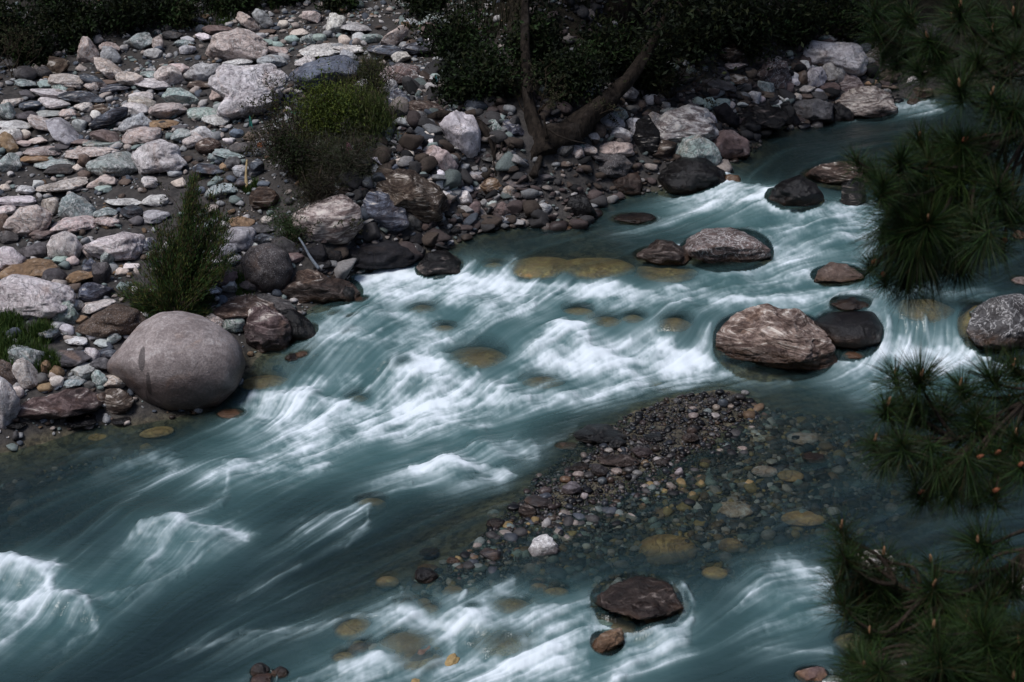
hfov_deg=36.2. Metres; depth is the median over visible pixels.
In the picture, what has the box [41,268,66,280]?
stone
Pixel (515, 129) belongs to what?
stone
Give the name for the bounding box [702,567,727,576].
stone
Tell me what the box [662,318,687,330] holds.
stone
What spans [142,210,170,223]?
stone
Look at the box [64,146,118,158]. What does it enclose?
stone
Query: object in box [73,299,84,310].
stone
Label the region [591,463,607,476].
stone
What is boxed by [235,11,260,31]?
boulder
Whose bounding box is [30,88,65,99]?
stone
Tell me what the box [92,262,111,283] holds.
stone
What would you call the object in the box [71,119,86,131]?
stone
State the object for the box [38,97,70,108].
stone
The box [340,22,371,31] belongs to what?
stone
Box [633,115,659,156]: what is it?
boulder
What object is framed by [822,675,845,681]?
stone
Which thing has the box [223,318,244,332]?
stone
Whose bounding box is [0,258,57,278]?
boulder
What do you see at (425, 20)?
stone
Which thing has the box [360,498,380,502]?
stone
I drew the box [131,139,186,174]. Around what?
boulder
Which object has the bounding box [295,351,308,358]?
stone
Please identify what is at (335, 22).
stone
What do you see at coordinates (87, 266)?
stone
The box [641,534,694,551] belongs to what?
stone
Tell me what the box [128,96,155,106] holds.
stone
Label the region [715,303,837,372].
boulder
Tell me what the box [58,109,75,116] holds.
stone
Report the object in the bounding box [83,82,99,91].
stone
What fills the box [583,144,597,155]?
stone
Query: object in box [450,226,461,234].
stone
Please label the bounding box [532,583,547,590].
stone
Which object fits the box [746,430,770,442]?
stone
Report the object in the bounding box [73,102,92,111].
stone
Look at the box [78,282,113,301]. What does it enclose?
stone
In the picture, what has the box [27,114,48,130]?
stone
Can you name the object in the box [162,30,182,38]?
stone
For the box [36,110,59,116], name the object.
stone
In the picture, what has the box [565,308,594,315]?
stone
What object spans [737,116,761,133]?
boulder
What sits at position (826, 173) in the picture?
boulder
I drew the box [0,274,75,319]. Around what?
boulder
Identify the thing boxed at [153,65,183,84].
stone
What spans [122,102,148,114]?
stone
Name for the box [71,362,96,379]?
stone
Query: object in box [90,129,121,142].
stone
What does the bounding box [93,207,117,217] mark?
stone
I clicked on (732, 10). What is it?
bush
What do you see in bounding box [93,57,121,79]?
stone
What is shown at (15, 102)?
stone
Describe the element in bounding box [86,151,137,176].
boulder
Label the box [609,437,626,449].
stone
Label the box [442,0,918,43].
undergrowth
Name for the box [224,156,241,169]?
stone
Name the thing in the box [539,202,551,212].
stone
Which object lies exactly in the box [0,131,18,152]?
stone
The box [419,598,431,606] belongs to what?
stone
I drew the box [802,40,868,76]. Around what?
boulder
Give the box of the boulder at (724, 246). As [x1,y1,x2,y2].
[681,227,770,264]
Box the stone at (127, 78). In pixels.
[115,71,143,85]
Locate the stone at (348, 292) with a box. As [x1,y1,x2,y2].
[342,286,354,304]
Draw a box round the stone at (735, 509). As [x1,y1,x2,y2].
[717,501,752,517]
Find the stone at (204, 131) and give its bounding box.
[190,126,212,137]
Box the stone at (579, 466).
[570,463,588,470]
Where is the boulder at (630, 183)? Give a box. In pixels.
[612,172,642,194]
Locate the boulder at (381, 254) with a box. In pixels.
[348,240,424,268]
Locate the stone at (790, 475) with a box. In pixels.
[778,470,803,481]
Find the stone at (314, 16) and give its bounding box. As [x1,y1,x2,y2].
[302,11,321,22]
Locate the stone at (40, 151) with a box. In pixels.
[23,145,61,155]
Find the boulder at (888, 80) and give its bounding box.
[878,69,898,82]
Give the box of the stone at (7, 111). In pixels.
[0,102,15,119]
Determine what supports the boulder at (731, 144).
on the ground at (472, 518)
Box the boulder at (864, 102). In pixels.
[834,86,897,118]
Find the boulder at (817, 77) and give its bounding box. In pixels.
[807,66,826,87]
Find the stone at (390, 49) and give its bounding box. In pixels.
[367,45,403,56]
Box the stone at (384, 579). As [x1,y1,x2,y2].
[376,576,396,582]
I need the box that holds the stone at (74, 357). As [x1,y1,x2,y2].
[56,350,91,366]
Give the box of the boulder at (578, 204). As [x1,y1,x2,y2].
[566,194,596,215]
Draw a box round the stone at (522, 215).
[515,210,528,218]
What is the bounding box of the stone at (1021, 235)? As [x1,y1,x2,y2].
[1013,230,1023,239]
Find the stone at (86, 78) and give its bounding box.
[79,73,107,87]
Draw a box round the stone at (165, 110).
[148,102,187,118]
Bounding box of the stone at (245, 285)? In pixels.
[239,280,256,291]
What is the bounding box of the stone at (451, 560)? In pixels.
[446,557,459,564]
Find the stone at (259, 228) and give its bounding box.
[248,224,273,232]
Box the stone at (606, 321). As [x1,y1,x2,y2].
[597,316,618,325]
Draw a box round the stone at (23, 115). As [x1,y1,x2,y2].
[15,111,37,120]
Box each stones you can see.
[0,19,920,564]
[347,403,877,647]
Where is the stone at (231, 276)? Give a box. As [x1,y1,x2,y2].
[217,265,237,285]
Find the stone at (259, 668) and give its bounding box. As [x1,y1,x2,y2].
[250,662,269,676]
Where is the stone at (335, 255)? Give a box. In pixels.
[327,250,342,261]
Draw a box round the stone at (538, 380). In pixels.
[526,376,556,387]
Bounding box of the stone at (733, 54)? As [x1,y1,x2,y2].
[718,43,745,62]
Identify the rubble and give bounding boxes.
[303,59,550,280]
[513,0,898,231]
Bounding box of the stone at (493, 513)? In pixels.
[487,509,498,516]
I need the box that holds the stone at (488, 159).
[480,151,494,161]
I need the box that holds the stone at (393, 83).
[384,78,397,92]
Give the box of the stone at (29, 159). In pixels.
[20,155,48,162]
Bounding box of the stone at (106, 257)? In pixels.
[100,248,114,262]
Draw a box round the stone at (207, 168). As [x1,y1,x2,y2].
[192,163,225,174]
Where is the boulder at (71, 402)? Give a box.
[17,387,102,419]
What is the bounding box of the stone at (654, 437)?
[645,433,662,440]
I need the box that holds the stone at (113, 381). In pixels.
[103,375,125,388]
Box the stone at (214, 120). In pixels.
[201,114,229,125]
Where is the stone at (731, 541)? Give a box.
[721,538,740,544]
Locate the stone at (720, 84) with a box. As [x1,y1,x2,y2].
[702,78,735,91]
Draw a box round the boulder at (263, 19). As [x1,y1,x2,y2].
[252,8,274,28]
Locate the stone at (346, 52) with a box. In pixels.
[340,49,358,61]
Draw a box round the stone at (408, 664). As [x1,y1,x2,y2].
[398,654,441,669]
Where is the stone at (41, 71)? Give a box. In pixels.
[36,66,51,78]
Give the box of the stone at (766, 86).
[757,81,774,91]
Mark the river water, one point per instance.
(218, 550)
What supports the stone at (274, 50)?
on the ground at (472, 518)
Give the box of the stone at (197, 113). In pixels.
[187,107,216,119]
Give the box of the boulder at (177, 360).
[107,311,244,410]
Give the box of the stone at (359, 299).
[354,297,368,301]
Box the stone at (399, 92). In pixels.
[384,88,410,105]
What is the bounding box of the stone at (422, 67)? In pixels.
[420,63,428,70]
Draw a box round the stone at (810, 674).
[795,666,827,681]
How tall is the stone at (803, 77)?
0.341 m
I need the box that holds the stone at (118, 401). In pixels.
[103,388,134,414]
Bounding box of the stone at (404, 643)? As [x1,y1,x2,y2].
[380,631,429,657]
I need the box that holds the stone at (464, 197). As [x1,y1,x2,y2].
[456,190,472,204]
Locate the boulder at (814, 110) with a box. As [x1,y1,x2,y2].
[792,98,834,123]
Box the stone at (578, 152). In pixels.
[572,145,584,158]
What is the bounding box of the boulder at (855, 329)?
[814,311,882,348]
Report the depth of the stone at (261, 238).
25.14 m
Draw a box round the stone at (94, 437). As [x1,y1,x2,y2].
[88,433,105,440]
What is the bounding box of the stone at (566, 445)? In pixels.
[555,442,576,449]
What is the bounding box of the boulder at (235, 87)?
[207,63,288,120]
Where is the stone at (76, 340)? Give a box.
[65,336,87,344]
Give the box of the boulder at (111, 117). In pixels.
[88,107,127,129]
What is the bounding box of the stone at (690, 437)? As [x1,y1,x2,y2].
[682,433,698,442]
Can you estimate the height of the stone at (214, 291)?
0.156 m
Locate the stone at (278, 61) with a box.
[257,54,286,66]
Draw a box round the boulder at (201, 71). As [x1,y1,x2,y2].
[183,62,219,81]
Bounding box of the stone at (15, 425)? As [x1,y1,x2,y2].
[6,422,26,428]
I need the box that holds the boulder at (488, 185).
[480,177,501,193]
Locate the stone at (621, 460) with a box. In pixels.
[597,454,639,466]
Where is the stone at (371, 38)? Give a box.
[362,34,382,42]
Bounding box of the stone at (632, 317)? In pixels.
[623,315,641,320]
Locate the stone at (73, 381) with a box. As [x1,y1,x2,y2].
[63,375,86,387]
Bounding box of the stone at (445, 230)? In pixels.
[426,227,450,234]
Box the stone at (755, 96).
[748,91,760,103]
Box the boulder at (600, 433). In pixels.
[573,424,625,442]
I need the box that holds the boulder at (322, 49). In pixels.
[298,43,348,56]
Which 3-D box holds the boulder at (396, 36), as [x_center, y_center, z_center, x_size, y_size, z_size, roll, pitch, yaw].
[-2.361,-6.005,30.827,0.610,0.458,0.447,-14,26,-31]
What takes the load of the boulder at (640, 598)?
in the river water
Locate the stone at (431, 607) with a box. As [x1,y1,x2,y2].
[423,604,438,611]
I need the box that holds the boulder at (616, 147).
[600,141,634,156]
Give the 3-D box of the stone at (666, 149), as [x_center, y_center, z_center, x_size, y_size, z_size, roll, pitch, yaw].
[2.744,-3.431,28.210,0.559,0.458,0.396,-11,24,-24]
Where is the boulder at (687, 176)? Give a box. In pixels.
[657,157,725,194]
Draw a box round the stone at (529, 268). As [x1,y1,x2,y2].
[511,257,566,279]
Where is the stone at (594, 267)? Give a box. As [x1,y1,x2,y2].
[562,258,632,277]
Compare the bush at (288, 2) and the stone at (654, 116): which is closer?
the stone at (654, 116)
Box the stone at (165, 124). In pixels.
[149,120,178,127]
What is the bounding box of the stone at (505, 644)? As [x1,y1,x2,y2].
[475,634,525,654]
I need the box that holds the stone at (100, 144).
[83,141,122,146]
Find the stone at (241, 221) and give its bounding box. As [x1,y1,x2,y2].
[228,216,255,226]
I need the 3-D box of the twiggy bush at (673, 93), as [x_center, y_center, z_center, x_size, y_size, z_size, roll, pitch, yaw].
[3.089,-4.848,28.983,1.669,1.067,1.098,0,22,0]
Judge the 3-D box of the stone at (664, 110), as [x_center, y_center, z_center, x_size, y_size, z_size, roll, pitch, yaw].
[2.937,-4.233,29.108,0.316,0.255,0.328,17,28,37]
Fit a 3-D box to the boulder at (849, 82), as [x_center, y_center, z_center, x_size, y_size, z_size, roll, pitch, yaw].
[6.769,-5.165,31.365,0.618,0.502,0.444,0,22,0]
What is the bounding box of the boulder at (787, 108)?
[780,101,800,126]
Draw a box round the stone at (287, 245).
[271,236,301,252]
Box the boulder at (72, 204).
[58,192,96,218]
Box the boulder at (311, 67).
[289,55,360,89]
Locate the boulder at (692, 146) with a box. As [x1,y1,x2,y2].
[675,135,721,165]
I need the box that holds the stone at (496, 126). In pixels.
[488,119,501,130]
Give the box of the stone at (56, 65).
[47,56,69,73]
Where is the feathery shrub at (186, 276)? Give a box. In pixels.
[111,170,238,317]
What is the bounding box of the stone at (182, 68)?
[169,63,189,73]
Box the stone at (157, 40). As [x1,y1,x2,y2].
[152,35,164,47]
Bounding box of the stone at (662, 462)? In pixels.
[654,459,668,466]
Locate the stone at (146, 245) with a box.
[142,237,159,250]
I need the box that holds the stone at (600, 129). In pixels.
[594,124,605,137]
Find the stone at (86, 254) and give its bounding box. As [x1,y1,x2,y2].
[82,249,95,257]
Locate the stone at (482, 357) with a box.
[453,347,504,367]
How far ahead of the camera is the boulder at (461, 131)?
26.65 m
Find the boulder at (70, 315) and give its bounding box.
[51,301,79,323]
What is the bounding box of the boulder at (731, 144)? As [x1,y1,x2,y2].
[712,130,749,158]
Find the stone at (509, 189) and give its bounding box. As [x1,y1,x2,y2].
[502,185,514,195]
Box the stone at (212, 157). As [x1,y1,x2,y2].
[208,153,223,162]
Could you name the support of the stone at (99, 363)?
on the ground at (472, 518)
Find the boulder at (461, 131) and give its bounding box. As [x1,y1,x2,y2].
[439,110,480,157]
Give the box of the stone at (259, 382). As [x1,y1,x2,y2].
[240,375,285,389]
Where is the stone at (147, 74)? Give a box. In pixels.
[140,71,154,77]
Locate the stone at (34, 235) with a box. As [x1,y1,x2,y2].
[29,229,56,239]
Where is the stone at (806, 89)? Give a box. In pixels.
[800,85,815,93]
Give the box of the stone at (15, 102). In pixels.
[1,98,24,106]
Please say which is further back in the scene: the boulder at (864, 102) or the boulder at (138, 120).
the boulder at (864, 102)
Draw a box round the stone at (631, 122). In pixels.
[626,118,638,134]
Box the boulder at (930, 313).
[901,299,947,321]
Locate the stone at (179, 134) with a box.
[171,128,190,141]
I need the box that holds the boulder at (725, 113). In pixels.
[713,102,739,127]
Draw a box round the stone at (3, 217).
[0,213,8,230]
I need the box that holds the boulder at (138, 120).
[118,112,150,132]
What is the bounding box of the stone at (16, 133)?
[0,127,21,141]
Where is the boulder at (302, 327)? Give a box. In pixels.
[279,308,315,343]
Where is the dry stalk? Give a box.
[245,160,247,186]
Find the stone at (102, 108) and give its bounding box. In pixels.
[94,104,108,113]
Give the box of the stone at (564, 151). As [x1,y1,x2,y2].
[557,145,573,156]
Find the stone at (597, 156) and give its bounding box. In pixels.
[590,152,606,161]
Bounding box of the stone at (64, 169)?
[43,164,74,174]
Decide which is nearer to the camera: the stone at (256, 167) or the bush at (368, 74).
the stone at (256, 167)
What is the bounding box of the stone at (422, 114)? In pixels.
[417,111,426,116]
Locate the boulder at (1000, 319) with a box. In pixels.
[966,294,1023,351]
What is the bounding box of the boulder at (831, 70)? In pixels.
[822,62,845,82]
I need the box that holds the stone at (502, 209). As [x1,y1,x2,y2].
[496,202,511,216]
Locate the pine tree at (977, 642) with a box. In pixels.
[803,0,1023,681]
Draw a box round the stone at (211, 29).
[202,25,232,33]
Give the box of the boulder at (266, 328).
[243,304,291,353]
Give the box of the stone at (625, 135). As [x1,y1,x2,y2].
[610,126,632,141]
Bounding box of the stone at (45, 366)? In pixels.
[40,360,50,372]
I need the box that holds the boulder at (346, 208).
[289,194,363,243]
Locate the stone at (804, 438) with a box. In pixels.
[787,432,817,444]
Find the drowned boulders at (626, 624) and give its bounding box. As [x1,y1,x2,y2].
[353,615,672,681]
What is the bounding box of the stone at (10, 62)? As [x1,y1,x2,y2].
[0,57,16,68]
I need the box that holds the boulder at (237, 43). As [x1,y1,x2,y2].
[205,27,268,60]
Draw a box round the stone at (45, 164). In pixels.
[34,159,75,168]
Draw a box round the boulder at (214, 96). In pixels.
[209,90,223,101]
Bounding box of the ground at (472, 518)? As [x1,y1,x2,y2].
[0,0,1023,681]
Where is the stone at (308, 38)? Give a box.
[300,34,316,43]
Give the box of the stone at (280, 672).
[271,666,288,679]
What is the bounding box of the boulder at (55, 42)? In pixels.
[49,33,67,49]
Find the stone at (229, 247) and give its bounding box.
[216,243,238,259]
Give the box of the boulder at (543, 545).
[528,534,559,559]
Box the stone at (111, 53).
[100,46,120,62]
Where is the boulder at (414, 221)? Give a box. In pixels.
[407,212,422,230]
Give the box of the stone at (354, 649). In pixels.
[347,642,371,655]
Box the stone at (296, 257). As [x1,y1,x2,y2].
[289,252,304,262]
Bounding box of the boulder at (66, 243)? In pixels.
[46,231,82,257]
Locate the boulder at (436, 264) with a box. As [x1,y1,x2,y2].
[416,249,461,278]
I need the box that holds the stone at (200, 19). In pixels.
[191,17,208,24]
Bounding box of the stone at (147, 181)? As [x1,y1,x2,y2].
[141,176,157,187]
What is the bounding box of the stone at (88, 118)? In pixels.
[81,115,92,127]
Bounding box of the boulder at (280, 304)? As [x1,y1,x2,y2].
[257,293,295,310]
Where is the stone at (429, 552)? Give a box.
[419,547,438,556]
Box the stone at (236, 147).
[229,143,250,153]
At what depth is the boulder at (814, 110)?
30.25 m
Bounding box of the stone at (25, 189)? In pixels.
[16,185,35,194]
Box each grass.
[0,302,65,373]
[130,177,368,318]
[140,0,281,34]
[265,49,410,187]
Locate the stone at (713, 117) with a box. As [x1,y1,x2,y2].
[710,112,716,122]
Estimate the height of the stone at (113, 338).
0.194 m
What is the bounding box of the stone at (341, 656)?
[332,652,353,660]
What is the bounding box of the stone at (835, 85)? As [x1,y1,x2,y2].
[819,82,840,89]
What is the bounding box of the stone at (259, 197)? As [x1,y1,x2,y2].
[249,186,279,209]
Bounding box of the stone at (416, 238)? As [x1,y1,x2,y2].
[408,233,422,244]
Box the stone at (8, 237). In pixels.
[0,231,19,243]
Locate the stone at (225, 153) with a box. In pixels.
[212,149,244,157]
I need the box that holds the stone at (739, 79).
[730,73,748,84]
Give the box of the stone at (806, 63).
[800,60,811,71]
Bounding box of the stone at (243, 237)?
[222,226,255,250]
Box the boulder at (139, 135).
[121,126,161,144]
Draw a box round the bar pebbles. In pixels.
[433,391,764,588]
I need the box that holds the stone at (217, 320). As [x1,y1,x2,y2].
[209,316,223,326]
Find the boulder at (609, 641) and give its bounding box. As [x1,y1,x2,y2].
[591,628,623,654]
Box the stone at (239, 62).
[222,58,252,65]
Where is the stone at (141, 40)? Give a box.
[125,32,152,49]
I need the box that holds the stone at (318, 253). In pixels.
[302,244,327,262]
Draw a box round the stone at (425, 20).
[423,13,449,27]
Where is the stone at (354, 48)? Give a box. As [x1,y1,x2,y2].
[332,45,363,53]
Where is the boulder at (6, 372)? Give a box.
[0,359,16,385]
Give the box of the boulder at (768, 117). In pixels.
[737,103,788,130]
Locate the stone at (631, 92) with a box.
[623,87,638,98]
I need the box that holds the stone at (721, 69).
[712,67,729,76]
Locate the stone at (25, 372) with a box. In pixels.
[12,357,38,389]
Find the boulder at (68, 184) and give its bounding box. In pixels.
[36,176,88,191]
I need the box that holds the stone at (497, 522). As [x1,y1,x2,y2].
[486,518,504,527]
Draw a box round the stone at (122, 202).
[105,198,140,205]
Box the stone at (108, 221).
[95,217,119,226]
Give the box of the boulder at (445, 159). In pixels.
[423,145,458,171]
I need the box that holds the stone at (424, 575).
[415,567,437,584]
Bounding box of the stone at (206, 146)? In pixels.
[195,138,221,154]
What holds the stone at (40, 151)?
on the ground at (472, 518)
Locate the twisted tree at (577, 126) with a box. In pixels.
[427,0,828,179]
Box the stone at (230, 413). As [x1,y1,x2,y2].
[216,409,243,418]
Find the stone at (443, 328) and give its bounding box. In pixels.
[433,325,452,330]
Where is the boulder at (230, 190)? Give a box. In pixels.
[204,183,238,197]
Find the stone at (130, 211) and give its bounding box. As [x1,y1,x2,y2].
[120,204,142,218]
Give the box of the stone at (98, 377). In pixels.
[91,370,107,386]
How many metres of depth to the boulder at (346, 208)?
25.03 m
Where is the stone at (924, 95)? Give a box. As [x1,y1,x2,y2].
[913,87,933,98]
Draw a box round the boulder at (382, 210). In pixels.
[361,191,409,233]
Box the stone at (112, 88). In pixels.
[100,84,130,92]
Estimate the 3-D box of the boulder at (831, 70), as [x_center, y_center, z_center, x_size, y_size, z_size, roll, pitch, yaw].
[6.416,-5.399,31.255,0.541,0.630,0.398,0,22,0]
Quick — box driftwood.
[298,237,319,269]
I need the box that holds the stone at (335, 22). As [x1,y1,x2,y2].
[326,13,345,32]
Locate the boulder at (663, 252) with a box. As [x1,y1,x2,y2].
[636,239,691,266]
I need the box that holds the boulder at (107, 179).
[86,174,117,188]
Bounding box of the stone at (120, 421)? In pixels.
[111,417,130,424]
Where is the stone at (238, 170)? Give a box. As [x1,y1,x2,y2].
[232,165,248,176]
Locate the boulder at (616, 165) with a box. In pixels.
[598,151,632,177]
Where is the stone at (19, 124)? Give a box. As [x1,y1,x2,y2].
[0,120,31,128]
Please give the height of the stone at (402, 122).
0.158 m
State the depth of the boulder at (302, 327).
23.91 m
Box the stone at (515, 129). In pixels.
[502,120,523,135]
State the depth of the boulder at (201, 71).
30.21 m
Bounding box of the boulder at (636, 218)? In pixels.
[614,212,655,224]
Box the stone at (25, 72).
[13,66,37,80]
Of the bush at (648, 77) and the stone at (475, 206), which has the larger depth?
the bush at (648, 77)
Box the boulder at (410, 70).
[376,63,420,83]
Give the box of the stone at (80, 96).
[57,91,105,102]
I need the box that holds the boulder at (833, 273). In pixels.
[814,262,864,283]
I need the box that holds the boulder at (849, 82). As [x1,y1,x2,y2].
[838,73,863,91]
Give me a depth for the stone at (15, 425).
21.96 m
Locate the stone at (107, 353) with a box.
[98,348,115,358]
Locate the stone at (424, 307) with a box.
[413,305,442,327]
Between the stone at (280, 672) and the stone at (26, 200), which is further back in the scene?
the stone at (26, 200)
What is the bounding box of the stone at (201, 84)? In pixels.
[187,81,209,88]
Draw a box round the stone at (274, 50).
[267,46,287,54]
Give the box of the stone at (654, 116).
[648,111,660,121]
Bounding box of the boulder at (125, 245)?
[83,232,144,261]
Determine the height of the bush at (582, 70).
1.488 m
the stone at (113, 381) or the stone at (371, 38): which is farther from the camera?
the stone at (371, 38)
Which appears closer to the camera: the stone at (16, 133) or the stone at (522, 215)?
the stone at (522, 215)
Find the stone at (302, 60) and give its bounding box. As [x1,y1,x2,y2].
[294,55,315,66]
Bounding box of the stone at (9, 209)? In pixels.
[0,205,16,214]
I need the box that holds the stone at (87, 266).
[82,258,95,277]
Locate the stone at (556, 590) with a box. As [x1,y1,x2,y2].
[545,587,567,593]
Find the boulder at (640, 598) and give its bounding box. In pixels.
[593,576,683,619]
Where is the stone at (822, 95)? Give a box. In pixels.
[810,91,827,100]
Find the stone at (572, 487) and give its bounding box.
[561,481,580,494]
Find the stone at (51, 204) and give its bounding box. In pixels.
[41,197,58,214]
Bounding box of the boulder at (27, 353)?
[7,345,44,366]
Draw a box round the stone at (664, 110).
[660,107,675,113]
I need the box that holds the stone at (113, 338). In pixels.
[106,333,121,343]
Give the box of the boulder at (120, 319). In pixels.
[75,303,146,336]
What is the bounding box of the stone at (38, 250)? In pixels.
[17,242,46,257]
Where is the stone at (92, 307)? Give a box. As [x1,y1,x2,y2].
[81,299,116,313]
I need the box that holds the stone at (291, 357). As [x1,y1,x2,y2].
[285,353,298,361]
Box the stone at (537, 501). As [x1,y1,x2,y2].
[524,495,551,507]
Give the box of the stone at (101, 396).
[96,392,105,408]
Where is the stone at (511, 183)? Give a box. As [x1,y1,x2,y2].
[506,180,530,189]
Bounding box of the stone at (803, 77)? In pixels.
[798,70,807,84]
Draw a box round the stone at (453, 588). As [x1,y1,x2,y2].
[444,586,461,590]
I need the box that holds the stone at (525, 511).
[518,505,536,518]
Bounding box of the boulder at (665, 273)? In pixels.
[641,265,693,281]
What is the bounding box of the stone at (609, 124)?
[600,113,624,129]
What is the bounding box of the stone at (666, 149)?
[653,139,677,160]
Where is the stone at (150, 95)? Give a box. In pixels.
[128,91,153,98]
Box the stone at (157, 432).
[139,426,173,438]
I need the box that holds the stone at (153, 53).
[143,48,163,59]
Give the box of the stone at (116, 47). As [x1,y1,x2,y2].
[99,42,120,51]
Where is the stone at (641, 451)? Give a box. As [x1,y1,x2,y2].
[632,446,651,457]
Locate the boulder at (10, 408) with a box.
[0,376,20,428]
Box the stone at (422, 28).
[421,22,434,34]
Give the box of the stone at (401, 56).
[391,51,410,61]
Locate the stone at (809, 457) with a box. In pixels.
[801,452,826,462]
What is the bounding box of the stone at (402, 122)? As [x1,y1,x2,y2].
[393,117,409,126]
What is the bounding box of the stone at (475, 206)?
[469,201,480,215]
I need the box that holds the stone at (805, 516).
[781,511,824,525]
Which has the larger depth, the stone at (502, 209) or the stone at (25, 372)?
the stone at (502, 209)
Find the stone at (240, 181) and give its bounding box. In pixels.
[234,176,253,187]
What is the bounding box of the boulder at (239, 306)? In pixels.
[204,292,276,318]
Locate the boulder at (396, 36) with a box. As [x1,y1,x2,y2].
[380,25,408,44]
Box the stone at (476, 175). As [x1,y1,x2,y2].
[469,171,482,180]
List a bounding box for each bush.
[0,0,60,57]
[0,13,41,79]
[1,11,65,67]
[19,0,113,35]
[49,8,98,57]
[72,0,163,36]
[133,0,205,29]
[153,169,252,243]
[194,0,268,21]
[240,68,323,144]
[240,105,285,161]
[250,0,314,9]
[256,102,331,184]
[261,189,313,244]
[274,56,370,140]
[279,156,358,216]
[281,105,402,192]
[311,0,362,14]
[332,64,405,143]
[338,45,406,102]
[391,0,450,18]
[395,0,504,66]
[425,49,507,109]
[447,21,554,107]
[491,0,572,64]
[501,60,575,112]
[531,33,620,110]
[568,87,624,126]
[571,6,653,82]
[619,14,695,97]
[636,48,724,107]
[665,3,739,65]
[703,0,750,38]
[715,0,789,70]
[761,0,835,55]
[811,0,890,43]
[854,0,923,42]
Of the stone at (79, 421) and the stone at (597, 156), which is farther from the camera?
the stone at (597, 156)
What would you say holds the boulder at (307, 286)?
on the ground at (472, 518)
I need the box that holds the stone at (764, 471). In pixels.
[751,465,777,476]
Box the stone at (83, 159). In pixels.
[77,153,90,166]
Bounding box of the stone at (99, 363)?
[89,357,108,369]
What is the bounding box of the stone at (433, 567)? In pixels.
[417,564,437,571]
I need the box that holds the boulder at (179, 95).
[161,87,199,106]
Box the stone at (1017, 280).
[1011,277,1023,285]
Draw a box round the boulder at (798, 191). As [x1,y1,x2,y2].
[768,175,823,207]
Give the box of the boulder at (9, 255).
[0,246,26,271]
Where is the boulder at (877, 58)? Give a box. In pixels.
[868,45,891,71]
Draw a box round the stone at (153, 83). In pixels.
[134,78,170,89]
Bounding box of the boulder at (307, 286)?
[281,269,359,303]
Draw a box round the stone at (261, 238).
[253,233,273,244]
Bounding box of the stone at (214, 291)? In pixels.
[206,286,220,295]
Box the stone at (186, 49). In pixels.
[179,45,196,54]
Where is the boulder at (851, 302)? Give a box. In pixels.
[831,295,870,309]
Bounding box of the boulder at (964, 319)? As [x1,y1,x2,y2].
[958,305,977,340]
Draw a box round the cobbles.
[0,0,515,439]
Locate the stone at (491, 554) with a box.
[479,548,503,561]
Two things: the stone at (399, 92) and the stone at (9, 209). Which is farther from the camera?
the stone at (399, 92)
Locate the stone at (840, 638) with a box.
[834,633,864,649]
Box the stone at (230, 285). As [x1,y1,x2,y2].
[222,281,236,291]
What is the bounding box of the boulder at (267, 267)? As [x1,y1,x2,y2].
[240,243,292,292]
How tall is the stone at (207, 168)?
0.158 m
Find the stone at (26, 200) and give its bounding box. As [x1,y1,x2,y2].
[0,195,36,205]
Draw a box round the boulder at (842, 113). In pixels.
[833,102,853,124]
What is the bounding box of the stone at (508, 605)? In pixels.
[496,598,526,612]
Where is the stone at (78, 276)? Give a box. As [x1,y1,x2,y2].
[65,270,92,283]
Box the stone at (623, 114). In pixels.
[613,107,627,119]
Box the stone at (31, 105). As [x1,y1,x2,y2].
[19,100,41,110]
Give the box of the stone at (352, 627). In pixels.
[335,619,368,639]
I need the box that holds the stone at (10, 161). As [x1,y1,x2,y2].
[0,152,21,171]
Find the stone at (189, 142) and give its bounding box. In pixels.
[182,134,202,148]
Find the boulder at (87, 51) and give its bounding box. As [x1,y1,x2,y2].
[77,36,99,62]
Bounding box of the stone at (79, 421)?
[65,414,96,427]
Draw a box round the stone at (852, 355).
[842,350,864,359]
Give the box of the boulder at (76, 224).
[50,215,95,232]
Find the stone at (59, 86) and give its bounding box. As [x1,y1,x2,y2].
[51,84,67,89]
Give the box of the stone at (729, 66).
[725,63,747,69]
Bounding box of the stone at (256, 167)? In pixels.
[248,159,264,176]
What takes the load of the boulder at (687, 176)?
on the ground at (472, 518)
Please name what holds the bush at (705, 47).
on the ground at (472, 518)
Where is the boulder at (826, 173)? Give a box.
[804,161,870,185]
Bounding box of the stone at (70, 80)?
[47,73,85,88]
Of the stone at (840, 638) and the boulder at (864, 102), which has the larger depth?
the boulder at (864, 102)
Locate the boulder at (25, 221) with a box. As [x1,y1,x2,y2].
[3,204,52,237]
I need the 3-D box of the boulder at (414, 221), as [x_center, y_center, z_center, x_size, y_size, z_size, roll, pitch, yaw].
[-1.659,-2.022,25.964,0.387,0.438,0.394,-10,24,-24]
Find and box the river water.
[0,80,1023,681]
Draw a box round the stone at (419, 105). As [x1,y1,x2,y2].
[409,100,443,111]
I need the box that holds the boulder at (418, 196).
[368,167,449,222]
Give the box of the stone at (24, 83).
[14,79,36,86]
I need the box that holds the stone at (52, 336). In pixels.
[39,328,60,340]
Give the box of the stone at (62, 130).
[45,117,78,144]
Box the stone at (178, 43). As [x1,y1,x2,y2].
[174,39,194,46]
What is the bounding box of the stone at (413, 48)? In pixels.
[401,42,431,54]
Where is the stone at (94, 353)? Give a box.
[84,347,100,362]
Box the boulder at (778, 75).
[756,58,791,88]
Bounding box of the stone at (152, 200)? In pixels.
[141,194,168,206]
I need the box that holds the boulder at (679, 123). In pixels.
[653,104,719,141]
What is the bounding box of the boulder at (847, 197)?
[840,180,866,205]
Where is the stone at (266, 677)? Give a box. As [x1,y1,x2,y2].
[250,673,272,681]
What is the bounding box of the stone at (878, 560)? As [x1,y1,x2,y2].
[863,549,897,575]
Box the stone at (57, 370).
[49,365,64,376]

